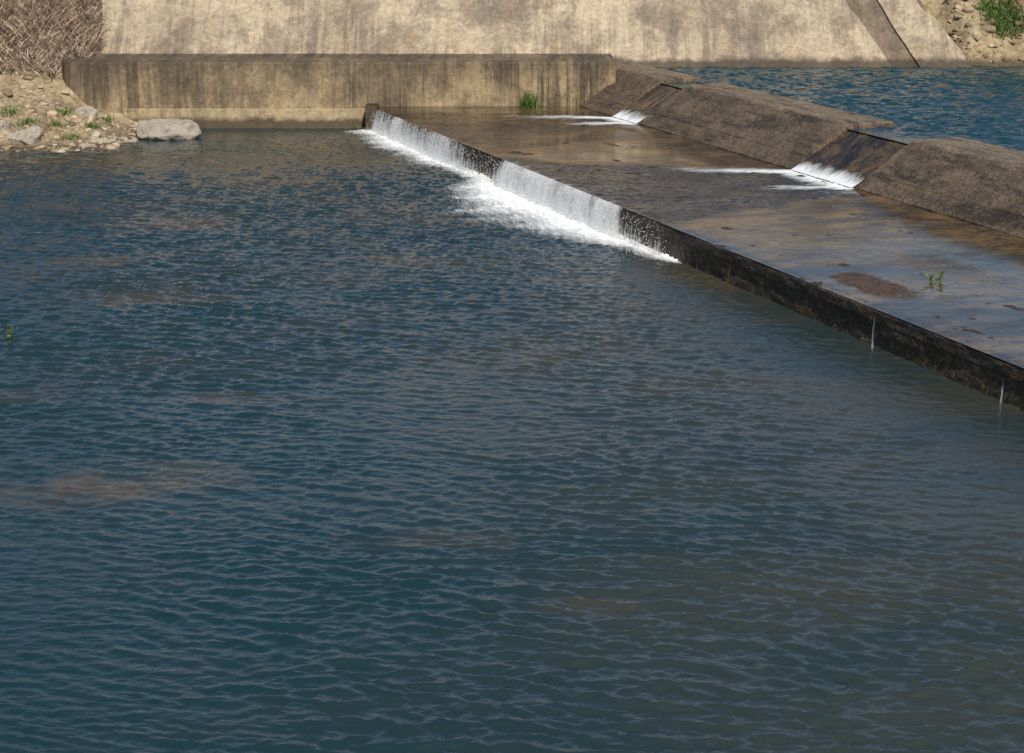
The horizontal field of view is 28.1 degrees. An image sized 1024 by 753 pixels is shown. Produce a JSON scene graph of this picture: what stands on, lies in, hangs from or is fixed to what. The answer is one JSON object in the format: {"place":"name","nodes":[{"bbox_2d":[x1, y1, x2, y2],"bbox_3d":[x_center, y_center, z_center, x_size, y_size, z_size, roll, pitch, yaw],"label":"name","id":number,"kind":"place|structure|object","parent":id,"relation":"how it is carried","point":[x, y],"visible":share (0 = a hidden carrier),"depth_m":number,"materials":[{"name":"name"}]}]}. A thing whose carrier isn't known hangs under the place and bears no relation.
{"place":"outdoors","nodes":[
{"label":"outdoors","id":0,"kind":"place"},
{"bbox_2d":[0,128,1023,752],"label":"river water","id":1,"kind":"structure","parent":0,"point":[330,440],"depth_m":33.69,"materials":[{"name":"blue liquid"}]},
{"bbox_2d":[3,324,14,342],"bbox_3d":[-10.753,-0.906,43.777,0.217,0.438,0.285,-7,16,-26],"label":"leafy sprig","id":2,"kind":"object","parent":1,"relation":"on","point":[9,337],"visible":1,"depth_m":43.78,"materials":[{"name":"green plant"}]},
{"bbox_2d":[0,0,1023,150],"bbox_3d":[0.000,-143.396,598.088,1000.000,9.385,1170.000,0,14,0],"label":"ground","id":3,"kind":"structure","parent":0,"point":[938,11],"depth_m":81.23,"materials":[{"name":"soil"}]},
{"bbox_2d":[0,120,10,130],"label":"boulder","id":4,"kind":"object","parent":3,"relation":"on","point":[5,124],"visible":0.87,"depth_m":74.39,"materials":[{"name":"grey stone"}]},
{"bbox_2d":[5,125,43,144],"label":"boulder","id":5,"kind":"object","parent":3,"relation":"on","point":[33,134],"visible":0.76,"depth_m":73.53,"materials":[{"name":"grey stone"}]},
{"bbox_2d":[0,0,116,81],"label":"dry stalks","id":6,"kind":"object","parent":3,"relation":"on","point":[29,59],"visible":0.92,"depth_m":81.30,"materials":[{"name":"brown plant"}]},
{"bbox_2d":[0,64,137,151],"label":"gravel","id":7,"kind":"structure","parent":3,"relation":"on","point":[29,76],"depth_m":76.41,"materials":[{"name":"beige gravel"}]},
{"bbox_2d":[0,102,122,139],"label":"bank weeds","id":8,"kind":"object","parent":7,"relation":"on","point":[67,112],"visible":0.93,"depth_m":76.13,"materials":[{"name":"green plant"}]},
{"bbox_2d":[74,106,98,119],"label":"boulder","id":9,"kind":"object","parent":3,"relation":"on","point":[86,111],"visible":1,"depth_m":77.32,"materials":[{"name":"grey stone"}]},
{"bbox_2d":[79,143,95,147],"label":"boulder","id":10,"kind":"object","parent":3,"relation":"on","point":[85,145],"visible":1,"depth_m":73.49,"materials":[{"name":"beige stone"}]},
{"bbox_2d":[89,136,116,142],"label":"boulder","id":11,"kind":"object","parent":3,"relation":"on","point":[111,140],"visible":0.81,"depth_m":74.44,"materials":[{"name":"grey stone"}]},
{"bbox_2d":[118,137,137,141],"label":"boulder","id":12,"kind":"object","parent":3,"relation":"on","point":[133,140],"visible":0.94,"depth_m":75.37,"materials":[{"name":"beige stone"}]},
{"bbox_2d":[136,118,200,139],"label":"boulder","id":13,"kind":"object","parent":3,"relation":"on","point":[165,129],"visible":0.84,"depth_m":75.86,"materials":[{"name":"grey stone"}]},
{"bbox_2d":[123,108,364,127],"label":"footing","id":14,"kind":"object","parent":3,"relation":"on","point":[278,117],"visible":0.38,"depth_m":79.07,"materials":[{"name":"concrete"}]},
{"bbox_2d":[62,54,615,113],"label":"retaining wall","id":15,"kind":"structure","parent":3,"relation":"on","point":[118,83],"depth_m":79.03,"materials":[{"name":"concrete"}]},
{"bbox_2d":[101,0,891,67],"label":"slope slab","id":16,"kind":"structure","parent":3,"relation":"on","point":[748,33],"depth_m":82.97,"materials":[{"name":"concrete"}]},
{"bbox_2d":[365,63,1023,410],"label":"concrete weir","id":17,"kind":"object","parent":3,"relation":"on","point":[975,182],"visible":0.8,"depth_m":57.79,"materials":[{"name":"concrete"}]},
{"bbox_2d":[512,90,543,108],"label":"grass tuft","id":18,"kind":"object","parent":17,"relation":"on","point":[529,101],"visible":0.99,"depth_m":78.72,"materials":[{"name":"green plant"}]},
{"bbox_2d":[345,111,1002,402],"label":"waterfall","id":19,"kind":"structure","parent":17,"relation":"on","point":[599,216],"depth_m":61.94,"materials":[{"name":"white liquid"}]},
{"bbox_2d":[377,106,1023,367],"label":"concrete apron","id":20,"kind":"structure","parent":17,"relation":"on","point":[882,255],"depth_m":54.61,"materials":[{"name":"grey concrete"}]},
{"bbox_2d":[925,273,936,281],"bbox_3d":[9.467,-2.230,46.122,0.238,0.222,0.219,-8,16,-30],"label":"leafy sprig","id":21,"kind":"object","parent":17,"relation":"on","point":[932,275],"visible":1,"depth_m":46.15,"materials":[{"name":"green plant"}]},
{"bbox_2d":[937,270,944,280],"bbox_3d":[9.669,-2.277,46.184,0.142,0.282,0.198,-4,15,-17],"label":"leafy sprig","id":22,"kind":"object","parent":17,"relation":"on","point":[940,277],"visible":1,"depth_m":46.18,"materials":[{"name":"green plant"}]},
{"bbox_2d":[846,0,926,66],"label":"drain floor","id":23,"kind":"structure","parent":3,"relation":"on","point":[871,15],"depth_m":83.07,"materials":[{"name":"concrete"}]},
{"bbox_2d":[877,0,971,67],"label":"drain side slab","id":24,"kind":"structure","parent":3,"relation":"on","point":[925,38],"depth_m":82.79,"materials":[{"name":"concrete"}]},
{"bbox_2d":[946,0,1023,66],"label":"gravel","id":25,"kind":"structure","parent":3,"relation":"on","point":[976,36],"depth_m":83.46,"materials":[{"name":"beige gravel"}]},
{"bbox_2d":[971,0,1023,43],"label":"green shrub","id":26,"kind":"object","parent":3,"relation":"on","point":[1002,24],"visible":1,"depth_m":83.67,"materials":[{"name":"green plant"}]},
{"bbox_2d":[998,0,1023,16],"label":"dry grass","id":27,"kind":"structure","parent":3,"relation":"on","point":[1017,5],"depth_m":83.84,"materials":[{"name":"green plant"}]},
{"bbox_2d":[657,65,1023,151],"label":"upstream water","id":28,"kind":"structure","parent":0,"point":[982,103],"depth_m":72.77,"materials":[{"name":"blue liquid"}]}
]}

